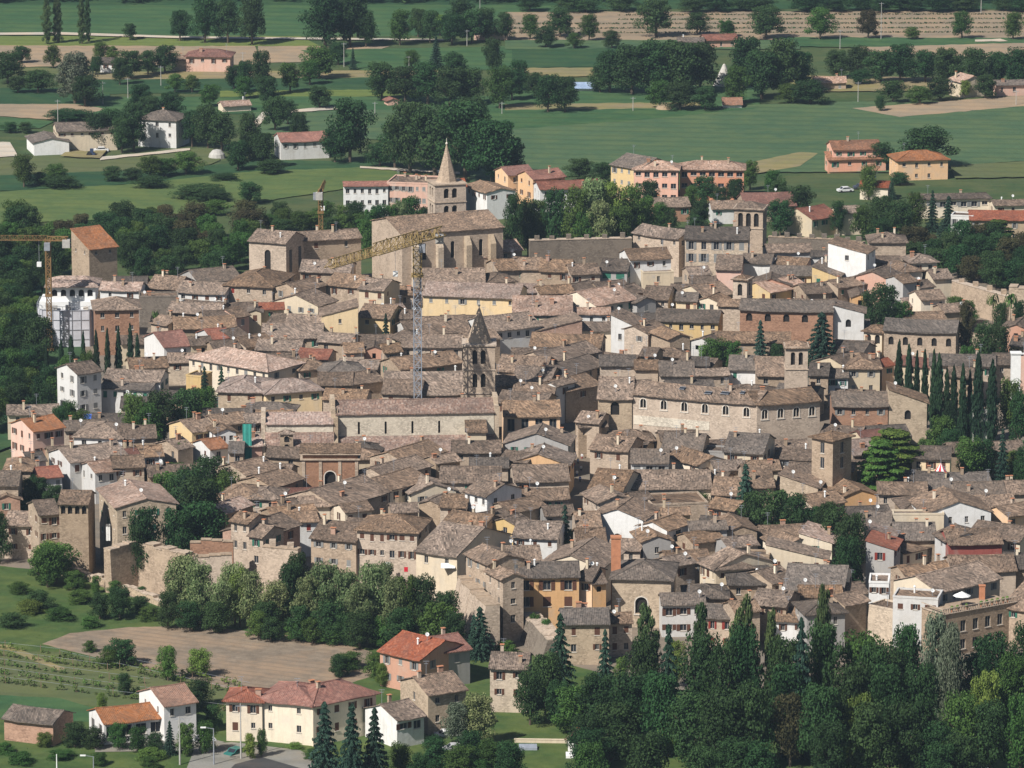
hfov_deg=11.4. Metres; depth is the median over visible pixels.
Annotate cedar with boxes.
[856,439,904,491]
[863,427,925,483]
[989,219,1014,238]
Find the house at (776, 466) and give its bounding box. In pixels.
[742,451,781,490]
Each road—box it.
[0,32,449,39]
[232,757,297,767]
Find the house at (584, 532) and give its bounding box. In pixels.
[572,520,607,541]
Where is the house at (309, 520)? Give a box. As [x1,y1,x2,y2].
[293,507,319,556]
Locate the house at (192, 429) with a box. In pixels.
[167,407,212,443]
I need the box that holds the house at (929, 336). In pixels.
[883,317,960,369]
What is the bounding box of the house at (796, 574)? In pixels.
[783,553,853,591]
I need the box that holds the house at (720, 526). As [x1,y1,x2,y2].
[687,513,728,535]
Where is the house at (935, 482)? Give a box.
[927,466,955,491]
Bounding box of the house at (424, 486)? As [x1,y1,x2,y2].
[404,473,458,515]
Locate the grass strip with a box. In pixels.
[0,695,92,721]
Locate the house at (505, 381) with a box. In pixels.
[495,364,518,395]
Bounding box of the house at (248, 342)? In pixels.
[235,332,269,351]
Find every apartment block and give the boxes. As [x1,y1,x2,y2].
[343,180,388,216]
[387,172,437,212]
[466,179,517,218]
[493,164,532,203]
[516,166,566,204]
[534,178,597,211]
[609,146,661,199]
[631,155,680,197]
[680,156,745,199]
[910,185,992,218]
[951,211,973,232]
[967,210,1023,236]
[990,194,1023,209]
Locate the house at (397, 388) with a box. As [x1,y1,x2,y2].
[380,378,425,398]
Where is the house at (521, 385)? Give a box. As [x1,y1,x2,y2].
[512,373,557,393]
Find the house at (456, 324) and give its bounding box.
[410,305,470,333]
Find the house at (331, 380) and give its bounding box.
[317,371,353,410]
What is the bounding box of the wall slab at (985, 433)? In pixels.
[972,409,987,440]
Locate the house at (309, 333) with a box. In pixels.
[261,323,324,347]
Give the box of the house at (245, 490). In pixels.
[216,477,266,506]
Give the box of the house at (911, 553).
[898,530,931,564]
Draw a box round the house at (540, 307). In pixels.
[512,295,572,320]
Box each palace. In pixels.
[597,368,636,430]
[631,380,821,448]
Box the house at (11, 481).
[0,465,23,500]
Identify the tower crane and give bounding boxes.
[0,235,69,350]
[313,179,325,229]
[324,226,446,397]
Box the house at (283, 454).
[265,435,310,475]
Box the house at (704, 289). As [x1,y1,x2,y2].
[680,281,732,297]
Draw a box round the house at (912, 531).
[890,518,935,561]
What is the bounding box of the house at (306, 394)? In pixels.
[260,377,324,411]
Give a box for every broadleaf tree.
[0,221,19,248]
[0,225,8,245]
[0,278,15,301]
[0,306,17,322]
[0,316,11,336]
[0,375,10,403]
[0,387,8,424]
[1,198,26,221]
[2,347,29,374]
[8,295,24,317]
[10,153,36,186]
[11,226,40,253]
[11,302,34,322]
[18,259,36,285]
[20,295,40,312]
[22,366,41,402]
[22,477,38,501]
[28,544,67,586]
[29,541,83,583]
[31,225,55,254]
[36,732,53,747]
[38,375,57,402]
[40,235,71,274]
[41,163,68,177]
[42,45,61,67]
[45,220,55,238]
[51,219,72,235]
[55,227,71,258]
[56,355,72,374]
[62,400,78,419]
[69,213,88,230]
[70,408,90,419]
[79,350,94,362]
[92,42,108,56]
[96,692,107,706]
[97,648,118,667]
[104,46,118,56]
[107,722,129,747]
[116,226,137,246]
[118,390,145,423]
[127,220,144,235]
[128,725,148,750]
[133,401,165,441]
[135,155,162,175]
[143,225,168,253]
[144,206,158,213]
[152,248,179,269]
[152,470,178,492]
[154,645,177,680]
[155,203,173,215]
[157,158,178,175]
[164,73,185,91]
[166,213,187,224]
[172,150,207,173]
[173,219,197,237]
[175,722,196,754]
[178,201,211,230]
[181,237,210,267]
[184,74,201,92]
[187,647,212,676]
[193,720,219,752]
[194,230,213,247]
[194,386,217,415]
[195,213,222,234]
[198,84,221,103]
[199,221,226,239]
[203,244,225,264]
[204,199,232,214]
[207,478,225,495]
[215,469,240,488]
[220,235,245,265]
[226,199,268,226]
[228,208,269,231]
[228,218,253,237]
[228,565,246,626]
[229,231,250,263]
[232,75,256,97]
[232,218,265,234]
[242,733,257,758]
[245,609,269,639]
[256,728,267,755]
[258,213,276,228]
[274,207,292,225]
[277,62,301,92]
[284,619,305,640]
[290,210,309,230]
[297,59,321,84]
[298,44,338,78]
[299,617,322,643]
[303,211,321,229]
[312,200,335,218]
[319,621,344,646]
[331,214,356,228]
[332,205,352,221]
[347,212,364,227]
[353,219,362,229]
[359,217,371,256]
[360,651,379,678]
[364,209,377,248]
[369,615,390,645]
[374,663,387,686]
[384,204,398,216]
[384,740,414,767]
[387,8,416,44]
[395,574,420,630]
[400,195,420,214]
[403,49,420,66]
[415,601,457,635]
[436,14,443,35]
[441,744,476,767]
[473,738,502,767]
[483,64,514,108]
[520,13,538,38]
[533,199,547,238]
[550,683,593,730]
[559,184,588,237]
[565,32,584,47]
[572,208,593,237]
[573,739,609,767]
[578,13,599,39]
[601,179,632,227]
[608,205,632,243]
[612,655,629,676]
[620,182,647,247]
[636,195,659,227]
[645,79,670,104]
[653,201,668,226]
[656,705,676,756]
[669,639,688,681]
[684,186,699,215]
[698,344,712,356]
[702,337,729,366]
[717,20,737,33]
[720,65,752,98]
[723,340,742,366]
[744,160,759,189]
[764,169,784,191]
[768,691,809,766]
[774,83,800,102]
[804,6,839,38]
[836,629,884,713]
[841,692,872,763]
[850,204,873,239]
[856,9,879,37]
[857,164,877,199]
[893,300,913,317]
[898,225,928,246]
[904,26,920,38]
[905,85,934,103]
[906,191,928,225]
[917,437,930,444]
[921,233,936,247]
[925,414,958,444]
[939,689,980,760]
[950,10,973,37]
[954,435,985,471]
[956,255,986,281]
[957,299,974,351]
[959,80,970,95]
[969,222,989,247]
[970,668,1001,743]
[992,236,1022,261]
[992,651,1023,746]
[996,377,1023,435]
[1002,11,1023,38]
[1004,693,1023,767]
[1006,449,1020,479]
[1012,231,1023,246]
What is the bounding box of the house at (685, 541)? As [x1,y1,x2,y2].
[674,530,723,554]
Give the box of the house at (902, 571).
[888,553,948,599]
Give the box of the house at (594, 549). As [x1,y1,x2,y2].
[541,536,626,602]
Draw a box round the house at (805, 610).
[791,595,849,651]
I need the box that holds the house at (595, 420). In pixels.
[574,410,609,457]
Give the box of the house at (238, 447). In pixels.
[228,436,245,461]
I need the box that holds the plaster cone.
[713,64,729,86]
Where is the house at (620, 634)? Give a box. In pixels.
[609,598,633,656]
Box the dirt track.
[60,70,443,79]
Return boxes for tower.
[57,478,95,575]
[70,225,118,298]
[426,138,467,212]
[462,304,496,397]
[730,274,754,298]
[732,201,768,253]
[782,340,810,388]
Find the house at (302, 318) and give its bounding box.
[284,311,321,322]
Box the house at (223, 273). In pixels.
[178,256,239,281]
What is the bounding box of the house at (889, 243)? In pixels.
[865,227,908,260]
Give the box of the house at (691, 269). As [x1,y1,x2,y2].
[681,258,712,283]
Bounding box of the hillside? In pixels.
[0,274,81,449]
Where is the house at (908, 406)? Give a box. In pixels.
[885,380,929,444]
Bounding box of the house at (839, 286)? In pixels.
[826,276,867,301]
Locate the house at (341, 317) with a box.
[318,298,358,333]
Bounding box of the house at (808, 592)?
[797,573,842,600]
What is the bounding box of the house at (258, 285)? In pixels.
[222,266,296,302]
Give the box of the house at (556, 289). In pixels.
[533,279,574,294]
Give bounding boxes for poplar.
[40,0,52,43]
[52,0,63,42]
[76,0,86,43]
[84,0,90,41]
[630,602,659,671]
[690,600,710,709]
[719,614,746,721]
[736,593,760,736]
[757,606,781,738]
[812,583,835,687]
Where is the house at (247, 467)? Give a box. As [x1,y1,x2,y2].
[216,450,278,480]
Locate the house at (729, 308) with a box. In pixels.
[716,298,739,330]
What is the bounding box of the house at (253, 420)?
[242,402,260,435]
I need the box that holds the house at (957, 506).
[908,485,993,527]
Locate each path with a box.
[0,142,16,156]
[0,644,64,670]
[100,148,189,159]
[256,106,336,124]
[360,166,459,173]
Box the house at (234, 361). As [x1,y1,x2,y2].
[185,336,305,396]
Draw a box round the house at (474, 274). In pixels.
[420,261,485,291]
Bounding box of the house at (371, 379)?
[341,363,382,398]
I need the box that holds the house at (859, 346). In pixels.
[836,340,876,353]
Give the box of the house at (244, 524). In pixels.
[228,501,270,570]
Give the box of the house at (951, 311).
[933,299,973,326]
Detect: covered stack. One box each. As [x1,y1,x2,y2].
[519,744,536,749]
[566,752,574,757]
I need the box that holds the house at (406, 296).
[400,285,422,309]
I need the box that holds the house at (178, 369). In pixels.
[167,349,200,384]
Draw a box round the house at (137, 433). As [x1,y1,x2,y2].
[119,413,156,446]
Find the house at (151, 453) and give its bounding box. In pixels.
[136,437,164,468]
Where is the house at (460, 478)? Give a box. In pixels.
[439,455,502,493]
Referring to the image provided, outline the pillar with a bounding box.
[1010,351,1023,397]
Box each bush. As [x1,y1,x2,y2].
[0,122,16,132]
[0,313,17,327]
[0,350,14,376]
[0,511,13,563]
[0,612,30,629]
[0,742,14,754]
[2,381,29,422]
[2,751,35,766]
[6,581,34,594]
[14,122,35,132]
[15,599,46,615]
[16,315,58,360]
[17,348,43,377]
[18,342,44,378]
[20,499,30,510]
[24,382,56,403]
[27,539,59,571]
[27,589,56,609]
[29,172,46,184]
[31,365,56,390]
[38,174,83,189]
[43,606,74,621]
[45,748,76,760]
[63,570,87,589]
[67,588,93,604]
[80,615,100,628]
[82,640,97,652]
[90,575,100,593]
[91,752,108,766]
[102,165,122,180]
[105,580,121,595]
[120,167,143,180]
[126,175,171,188]
[130,595,149,612]
[133,746,166,760]
[135,605,159,622]
[139,756,160,767]
[167,183,226,199]
[196,188,232,202]
[208,172,242,181]
[255,158,287,173]
[285,741,302,749]
[301,748,319,760]
[330,651,362,670]
[471,758,490,767]
[493,640,517,651]
[527,612,540,624]
[541,618,550,624]
[564,529,572,543]
[888,171,910,184]
[946,295,962,302]
[959,345,975,353]
[966,300,979,322]
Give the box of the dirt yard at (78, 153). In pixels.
[61,149,105,157]
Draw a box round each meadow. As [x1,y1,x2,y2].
[0,566,136,635]
[0,603,1020,767]
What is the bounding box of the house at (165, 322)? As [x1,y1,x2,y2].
[148,310,174,332]
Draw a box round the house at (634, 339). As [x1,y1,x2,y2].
[621,317,670,354]
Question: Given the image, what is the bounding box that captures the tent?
[935,463,946,471]
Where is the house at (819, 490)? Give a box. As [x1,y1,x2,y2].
[775,480,842,494]
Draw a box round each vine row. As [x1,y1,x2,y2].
[0,649,109,670]
[0,659,144,683]
[0,668,149,692]
[1,675,225,710]
[2,642,59,653]
[58,649,228,690]
[128,660,245,686]
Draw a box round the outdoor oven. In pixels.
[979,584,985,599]
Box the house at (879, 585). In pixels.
[869,573,889,602]
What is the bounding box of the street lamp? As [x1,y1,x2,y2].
[200,727,214,764]
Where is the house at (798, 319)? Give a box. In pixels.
[739,298,835,354]
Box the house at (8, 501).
[0,492,22,519]
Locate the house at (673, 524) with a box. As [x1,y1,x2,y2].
[635,502,689,549]
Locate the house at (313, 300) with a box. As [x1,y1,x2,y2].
[270,282,338,313]
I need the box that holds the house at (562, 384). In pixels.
[544,369,576,423]
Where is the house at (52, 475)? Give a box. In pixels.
[32,460,63,493]
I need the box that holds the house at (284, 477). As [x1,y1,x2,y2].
[235,462,305,487]
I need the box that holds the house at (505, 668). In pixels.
[488,638,533,712]
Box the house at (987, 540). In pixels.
[939,527,1003,555]
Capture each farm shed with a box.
[24,131,70,155]
[100,57,118,72]
[172,53,185,70]
[574,82,594,90]
[721,97,742,107]
[814,69,846,88]
[993,79,1023,95]
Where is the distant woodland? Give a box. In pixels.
[1,0,916,2]
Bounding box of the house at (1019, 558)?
[1003,540,1023,588]
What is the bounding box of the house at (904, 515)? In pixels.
[892,499,943,530]
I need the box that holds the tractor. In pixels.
[86,148,96,154]
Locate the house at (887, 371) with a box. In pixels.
[876,351,895,390]
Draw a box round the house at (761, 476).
[737,463,775,505]
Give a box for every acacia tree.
[162,565,189,620]
[165,551,206,610]
[183,560,215,622]
[210,581,239,630]
[217,561,246,624]
[234,568,263,628]
[258,579,290,624]
[289,571,322,628]
[304,560,340,635]
[324,567,356,615]
[342,579,378,630]
[354,560,389,631]
[373,561,394,595]
[378,574,412,628]
[392,199,408,215]
[460,692,496,740]
[581,176,608,219]
[585,199,617,236]
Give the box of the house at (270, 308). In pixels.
[258,292,284,322]
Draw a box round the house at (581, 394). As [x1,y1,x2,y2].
[544,363,597,422]
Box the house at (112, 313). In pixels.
[90,296,141,354]
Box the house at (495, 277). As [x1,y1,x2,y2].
[485,262,517,283]
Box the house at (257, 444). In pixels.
[236,431,263,457]
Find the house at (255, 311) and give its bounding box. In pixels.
[247,300,263,334]
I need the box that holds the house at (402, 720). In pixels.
[362,689,426,745]
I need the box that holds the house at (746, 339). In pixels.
[711,330,791,364]
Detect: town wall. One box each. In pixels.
[72,567,161,606]
[103,540,193,593]
[190,538,233,566]
[190,552,231,598]
[261,539,300,592]
[454,575,499,650]
[520,612,556,661]
[529,232,631,266]
[768,231,865,249]
[951,278,1009,321]
[1008,284,1023,320]
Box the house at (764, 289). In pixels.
[752,270,803,298]
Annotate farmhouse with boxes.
[137,107,189,147]
[184,44,235,71]
[217,92,251,111]
[273,130,328,159]
[474,27,507,39]
[677,35,704,44]
[699,33,737,46]
[948,71,983,97]
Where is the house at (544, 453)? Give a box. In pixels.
[508,442,576,492]
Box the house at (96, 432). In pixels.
[70,421,135,444]
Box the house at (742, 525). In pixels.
[710,505,759,539]
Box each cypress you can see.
[44,342,49,377]
[58,340,64,362]
[68,334,74,362]
[80,331,85,360]
[93,329,101,378]
[104,328,110,371]
[114,326,122,368]
[126,322,133,356]
[134,333,140,356]
[893,338,903,385]
[903,344,913,389]
[913,350,919,391]
[920,349,928,426]
[928,348,936,429]
[932,352,944,430]
[942,367,950,427]
[948,365,957,429]
[956,363,968,439]
[966,369,972,437]
[968,351,986,440]
[984,358,998,440]
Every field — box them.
[0,5,559,35]
[0,36,318,45]
[0,45,256,66]
[0,88,109,104]
[0,104,101,119]
[0,117,53,129]
[0,146,220,174]
[0,160,399,190]
[0,166,399,223]
[15,68,98,74]
[43,626,371,688]
[90,96,499,116]
[92,77,404,93]
[220,89,419,96]
[250,109,467,139]
[258,46,387,62]
[301,46,588,69]
[470,101,1023,181]
[482,108,754,128]
[500,84,759,109]
[505,40,799,48]
[505,102,699,109]
[507,10,1023,39]
[512,48,635,67]
[516,67,593,76]
[751,152,816,172]
[781,37,1023,46]
[790,75,948,90]
[855,95,1023,116]
[863,43,1023,56]
[950,161,1023,177]
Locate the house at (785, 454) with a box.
[775,443,811,471]
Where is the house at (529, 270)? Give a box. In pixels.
[513,253,542,282]
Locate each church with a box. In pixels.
[247,225,305,280]
[261,407,337,457]
[329,392,500,455]
[370,209,504,287]
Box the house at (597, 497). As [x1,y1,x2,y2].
[579,484,628,510]
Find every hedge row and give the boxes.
[511,21,1021,23]
[511,30,1022,32]
[513,26,1004,28]
[617,12,1023,15]
[618,17,1023,19]
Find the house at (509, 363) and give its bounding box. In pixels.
[495,347,556,374]
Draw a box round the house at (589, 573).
[579,558,607,606]
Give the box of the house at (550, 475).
[509,463,570,487]
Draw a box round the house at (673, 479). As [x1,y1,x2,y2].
[626,463,711,502]
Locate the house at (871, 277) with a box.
[853,264,903,303]
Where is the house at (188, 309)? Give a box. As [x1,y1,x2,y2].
[166,297,228,316]
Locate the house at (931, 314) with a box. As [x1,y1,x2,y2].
[903,303,946,319]
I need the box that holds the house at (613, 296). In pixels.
[565,281,636,320]
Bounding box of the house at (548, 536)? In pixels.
[511,519,568,558]
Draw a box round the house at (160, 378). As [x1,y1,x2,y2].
[102,365,169,402]
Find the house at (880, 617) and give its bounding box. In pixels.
[868,592,892,645]
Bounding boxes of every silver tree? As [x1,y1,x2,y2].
[54,50,98,103]
[439,701,469,741]
[919,609,952,723]
[937,621,966,727]
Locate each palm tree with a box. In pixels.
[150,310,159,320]
[986,293,998,323]
[1004,293,1017,319]
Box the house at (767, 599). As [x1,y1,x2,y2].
[752,578,801,641]
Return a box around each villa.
[222,676,380,745]
[377,627,472,689]
[652,195,690,221]
[707,195,744,223]
[736,188,796,221]
[783,204,835,236]
[824,133,886,172]
[831,205,860,234]
[859,176,890,199]
[887,144,950,179]
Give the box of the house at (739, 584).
[725,552,768,600]
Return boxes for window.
[2,503,10,509]
[9,528,16,534]
[12,442,16,449]
[41,518,46,523]
[41,533,47,540]
[44,432,52,438]
[49,517,58,524]
[49,533,59,538]
[55,430,62,436]
[61,506,64,513]
[68,506,71,513]
[75,465,79,472]
[75,506,79,513]
[80,376,86,383]
[80,390,86,396]
[80,404,87,409]
[82,506,85,513]
[109,473,113,481]
[116,470,124,475]
[122,527,126,534]
[124,724,130,735]
[133,470,140,476]
[136,723,146,733]
[146,459,154,463]
[150,721,159,733]
[170,709,174,716]
[173,365,180,369]
[185,706,190,714]
[196,434,202,439]
[229,704,239,711]
[232,722,238,730]
[247,705,258,713]
[252,539,259,546]
[253,502,261,507]
[254,425,260,431]
[254,556,258,563]
[265,250,270,268]
[278,290,282,296]
[283,395,290,401]
[288,530,292,539]
[289,249,291,272]
[298,246,300,269]
[298,307,303,312]
[303,274,310,278]
[304,372,310,377]
[311,393,318,399]
[312,340,317,346]
[314,541,322,547]
[314,557,322,563]
[324,470,336,484]
[329,558,337,564]
[330,543,336,548]
[331,288,336,294]
[334,705,339,712]
[335,722,339,731]
[345,544,351,549]
[357,549,366,554]
[364,698,371,706]
[368,549,375,555]
[370,534,373,541]
[380,534,383,541]
[383,655,389,664]
[387,535,396,540]
[389,551,394,558]
[393,186,400,190]
[396,722,411,730]
[398,551,405,557]
[399,535,404,540]
[401,186,406,191]
[407,187,413,191]
[408,551,415,559]
[410,661,417,670]
[413,720,420,729]
[422,243,425,259]
[430,659,435,668]
[435,715,438,722]
[451,241,454,257]
[455,654,458,662]
[458,299,466,304]
[479,239,482,254]
[493,671,504,679]
[494,689,503,694]
[507,419,514,431]
[511,615,515,622]
[513,672,520,678]
[516,540,523,544]
[521,419,528,428]
[523,597,533,606]
[524,580,533,590]
[535,419,542,424]
[539,580,554,590]
[543,597,550,606]
[549,419,556,427]
[560,274,566,279]
[560,580,575,590]
[564,597,572,606]
[571,628,575,635]
[571,644,576,652]
[573,277,580,281]
[580,390,585,396]
[581,583,589,590]
[593,644,600,649]
[594,627,599,635]
[595,452,601,458]
[603,273,610,278]
[611,402,618,414]
[612,626,616,634]
[612,643,616,650]
[616,273,624,279]
[623,626,628,633]
[634,262,639,268]
[634,596,647,614]
[636,336,641,341]
[639,398,646,409]
[643,466,655,468]
[644,172,649,177]
[653,172,658,177]
[656,466,668,468]
[659,399,666,410]
[662,608,675,615]
[662,624,675,630]
[676,624,689,630]
[677,608,689,614]
[678,567,686,576]
[680,401,687,412]
[681,172,687,177]
[681,183,687,187]
[686,241,695,249]
[686,253,695,261]
[699,254,708,261]
[699,303,704,308]
[700,566,704,575]
[701,241,705,249]
[701,403,708,414]
[708,621,715,629]
[711,242,721,249]
[712,511,720,515]
[718,172,723,176]
[721,405,729,416]
[722,622,728,629]
[724,242,733,250]
[727,172,732,176]
[727,455,736,458]
[736,172,741,176]
[736,588,740,594]
[739,242,743,250]
[742,406,749,417]
[746,313,751,320]
[751,456,758,459]
[761,409,768,420]
[765,314,770,320]
[776,408,784,419]
[779,624,786,630]
[781,461,788,466]
[783,314,789,321]
[793,406,800,417]
[802,315,807,321]
[808,405,815,416]
[820,442,823,453]
[820,457,823,468]
[829,380,837,385]
[832,162,838,167]
[833,617,837,624]
[835,409,844,414]
[840,457,843,468]
[846,319,850,326]
[847,152,854,156]
[849,371,857,376]
[867,371,874,376]
[869,587,878,592]
[875,335,879,343]
[875,552,884,560]
[877,409,884,414]
[879,587,888,594]
[888,336,893,344]
[898,603,902,609]
[903,337,907,344]
[905,410,910,418]
[911,604,919,610]
[916,461,920,468]
[916,552,922,559]
[917,337,921,345]
[926,462,935,468]
[932,338,936,345]
[937,202,945,207]
[946,338,950,346]
[951,219,957,224]
[958,201,968,206]
[960,620,965,631]
[960,639,965,649]
[965,588,972,594]
[968,201,979,206]
[973,618,978,629]
[985,616,990,627]
[991,582,996,590]
[997,613,1002,625]
[1008,543,1015,550]
[1009,611,1016,617]
[1012,223,1017,228]
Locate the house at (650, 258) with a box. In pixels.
[618,245,672,286]
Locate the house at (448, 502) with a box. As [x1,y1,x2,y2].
[438,487,469,522]
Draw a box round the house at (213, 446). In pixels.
[190,427,227,472]
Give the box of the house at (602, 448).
[588,433,644,480]
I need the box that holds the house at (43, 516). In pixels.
[26,498,59,557]
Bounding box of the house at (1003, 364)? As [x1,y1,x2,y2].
[992,344,1023,397]
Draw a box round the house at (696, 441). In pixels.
[661,425,710,452]
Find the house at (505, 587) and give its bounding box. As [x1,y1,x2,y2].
[482,559,526,641]
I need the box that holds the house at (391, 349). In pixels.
[378,338,403,359]
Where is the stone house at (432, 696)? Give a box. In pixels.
[397,663,468,734]
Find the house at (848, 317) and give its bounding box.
[832,298,866,339]
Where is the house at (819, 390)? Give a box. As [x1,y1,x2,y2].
[776,382,825,414]
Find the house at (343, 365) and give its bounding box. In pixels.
[316,355,366,371]
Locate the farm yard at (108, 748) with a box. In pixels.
[95,737,222,751]
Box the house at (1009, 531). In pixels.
[971,512,1023,553]
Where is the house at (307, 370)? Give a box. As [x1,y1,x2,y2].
[295,349,322,383]
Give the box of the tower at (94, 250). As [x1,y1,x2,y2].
[70,225,118,298]
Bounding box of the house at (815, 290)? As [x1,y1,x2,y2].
[791,281,833,298]
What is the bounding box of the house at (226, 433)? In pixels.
[205,420,238,462]
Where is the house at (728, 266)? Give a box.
[715,248,744,290]
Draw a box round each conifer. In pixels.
[162,720,176,755]
[201,366,211,405]
[215,366,224,407]
[307,701,340,767]
[335,703,368,767]
[349,48,357,69]
[361,707,388,767]
[382,313,389,333]
[428,35,443,67]
[466,606,494,663]
[467,615,476,656]
[547,613,577,689]
[561,504,572,544]
[597,629,615,697]
[655,624,681,729]
[735,463,752,501]
[753,320,768,355]
[779,617,814,761]
[806,311,836,377]
[888,178,896,199]
[924,190,940,231]
[936,196,954,237]
[994,428,1009,480]
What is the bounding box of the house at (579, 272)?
[565,257,600,282]
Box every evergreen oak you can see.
[0,50,26,82]
[0,236,14,258]
[0,268,35,287]
[0,283,26,308]
[0,291,16,312]
[0,334,21,353]
[0,365,29,400]
[2,254,23,279]
[3,205,30,232]
[7,75,30,92]
[7,245,38,267]
[12,311,42,340]
[13,46,31,62]
[14,202,43,228]
[14,275,36,297]
[22,474,50,499]
[23,69,57,92]
[30,254,55,293]
[40,272,57,297]
[41,484,61,505]
[42,241,70,275]
[44,108,94,121]
[52,405,66,422]
[59,721,87,746]
[70,74,103,105]
[71,222,92,247]
[80,112,111,138]
[84,725,106,749]
[87,210,119,230]
[87,591,113,618]
[88,56,103,74]
[99,107,119,125]
[101,637,136,666]
[104,216,133,241]
[104,584,133,618]
[105,199,135,226]
[109,117,134,152]
[110,49,144,78]
[112,58,128,84]
[114,231,132,267]
[116,101,146,150]
[117,238,139,275]
[117,672,132,694]
[121,23,136,39]
[121,505,165,568]
[127,521,150,577]
[128,84,152,104]
[129,230,156,255]
[131,207,152,230]
[132,248,157,275]
[135,95,160,114]
[138,212,163,228]
[140,50,157,74]
[145,731,164,750]
[146,214,177,242]
[146,388,179,440]
[147,224,170,259]
[153,44,180,72]
[154,254,184,275]
[157,590,179,628]
[158,91,185,111]
[161,506,195,549]
[164,465,213,512]
[167,388,203,420]
[168,227,201,254]
[169,10,192,40]
[172,245,196,271]
[174,599,204,630]
[176,500,229,539]
[177,475,227,537]
[181,110,204,146]
[187,0,217,42]
[188,676,215,707]
[189,454,228,481]
[189,689,200,707]
[190,103,220,147]
[197,250,231,267]
[201,601,230,632]
[202,704,223,725]
[204,228,225,250]
[208,110,238,150]
[214,0,241,42]
[223,140,251,169]
[224,65,239,88]
[233,59,252,84]
[235,0,265,44]
[237,181,262,200]
[238,110,260,156]
[239,130,260,155]
[248,132,277,166]
[249,600,281,634]
[250,49,271,86]
[255,75,278,104]
[259,95,289,129]
[260,616,284,641]
[269,218,294,230]
[270,201,290,216]
[278,560,304,628]
[281,99,298,123]
[282,552,311,614]
[283,604,311,640]
[289,111,309,131]
[296,0,346,46]
[308,85,332,107]
[310,598,344,642]
[319,128,348,161]
[320,217,340,229]
[323,96,378,161]
[329,42,348,64]
[329,653,352,677]
[332,612,353,645]
[335,0,369,46]
[341,609,376,648]
[342,201,365,219]
[354,10,379,46]
[362,142,389,165]
[364,61,397,100]
[369,203,385,218]
[374,119,406,167]
[379,607,415,640]
[380,99,428,172]
[385,65,422,102]
[403,102,458,175]
[406,752,434,767]
[409,8,423,36]
[409,572,436,632]
[410,60,442,104]
[418,10,440,42]
[419,206,427,213]
[420,734,450,767]
[428,590,462,629]
[431,65,473,105]
[434,98,490,180]
[436,12,466,44]
[439,610,466,640]
[440,51,468,69]
[443,0,474,20]
[454,730,484,761]
[455,95,491,123]
[458,67,489,96]
[460,9,488,42]
[461,118,522,181]
[476,7,499,39]
[481,37,504,68]
[490,135,525,170]
[493,12,515,40]
[493,739,527,767]
[502,192,523,248]
[507,70,524,99]
[510,59,528,89]
[512,670,544,724]
[516,0,542,10]
[518,196,538,256]
[522,72,542,95]
[524,651,564,714]
[532,73,560,111]
[533,26,557,46]
[540,186,567,237]
[543,8,574,36]
[543,679,568,723]
[550,0,581,9]
[552,76,579,111]
[562,158,593,178]
[565,713,605,762]
[565,726,614,767]
[569,0,603,11]
[574,669,616,720]
[586,162,610,182]
[587,66,613,91]
[589,49,626,91]
[593,700,644,759]
[598,714,630,761]
[601,29,621,47]
[603,0,642,10]
[608,669,659,751]
[610,43,651,93]
[618,730,672,767]
[620,634,665,699]
[632,0,671,36]
[633,38,675,88]
[637,669,679,744]
[640,179,660,197]
[657,39,710,88]
[659,81,697,109]
[662,207,680,227]
[666,687,710,762]
[675,628,722,738]
[676,0,708,11]
[682,745,721,767]
[684,11,712,34]
[685,40,722,88]
[686,213,703,225]
[687,200,710,225]
[688,688,747,767]
[691,86,717,109]
[691,174,718,201]
[699,642,742,728]
[702,0,733,10]
[711,186,729,199]
[714,735,758,767]
[725,178,746,199]
[726,0,760,10]
[726,35,760,83]
[726,621,767,732]
[730,679,774,754]
[736,489,768,525]
[742,739,781,767]
[743,0,778,9]
[743,49,787,98]
[746,4,785,38]
[748,489,790,524]
[761,634,803,748]
[763,36,807,94]
[767,198,795,235]
[767,660,808,744]
[768,179,790,191]
[770,343,784,355]
[775,492,808,523]
[783,185,816,209]
[785,50,817,83]
[788,0,826,11]
[789,79,829,103]
[795,681,848,762]
[802,618,842,714]
[804,506,822,522]
[807,719,850,767]
[812,501,835,524]
[820,0,850,11]
[820,503,848,535]
[823,49,851,75]
[829,200,847,233]
[830,661,877,761]
[831,534,863,581]
[832,512,868,568]
[844,44,870,74]
[846,0,875,10]
[848,698,898,767]
[849,69,870,83]
[854,641,887,717]
[860,289,877,324]
[862,49,893,81]
[864,282,902,324]
[865,195,893,226]
[865,217,896,233]
[866,142,894,166]
[868,0,898,11]
[868,660,909,766]
[874,80,910,101]
[874,95,885,110]
[874,638,910,706]
[882,199,916,233]
[882,700,926,767]
[885,43,917,79]
[889,622,922,697]
[892,0,924,10]
[892,660,943,765]
[894,124,959,155]
[905,719,956,767]
[906,241,924,254]
[910,49,938,81]
[918,238,944,252]
[922,0,951,11]
[922,247,949,268]
[926,739,961,767]
[927,77,956,100]
[933,46,963,82]
[935,231,960,266]
[935,428,962,443]
[941,244,972,276]
[941,730,979,767]
[944,220,974,240]
[948,0,983,10]
[956,47,993,76]
[957,234,981,255]
[957,650,992,730]
[968,631,1011,697]
[969,320,996,353]
[969,698,1011,767]
[970,233,992,261]
[971,74,996,97]
[975,439,997,475]
[977,249,1005,282]
[979,257,1008,288]
[980,221,1006,244]
[984,51,1015,79]
[986,230,1011,257]
[988,322,1013,352]
[991,0,1017,10]
[991,302,1008,326]
[998,46,1023,78]
[998,259,1023,286]
[1006,0,1023,11]
[1008,389,1023,439]
[1009,620,1023,690]
[1010,245,1023,271]
[1011,300,1023,318]
[1013,446,1023,479]
[1014,264,1023,285]
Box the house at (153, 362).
[124,352,169,370]
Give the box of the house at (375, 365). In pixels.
[339,348,380,375]
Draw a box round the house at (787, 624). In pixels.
[775,596,798,642]
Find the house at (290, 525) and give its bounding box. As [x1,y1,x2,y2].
[219,511,302,546]
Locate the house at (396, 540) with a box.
[353,508,432,589]
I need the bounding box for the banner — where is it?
[106,524,109,540]

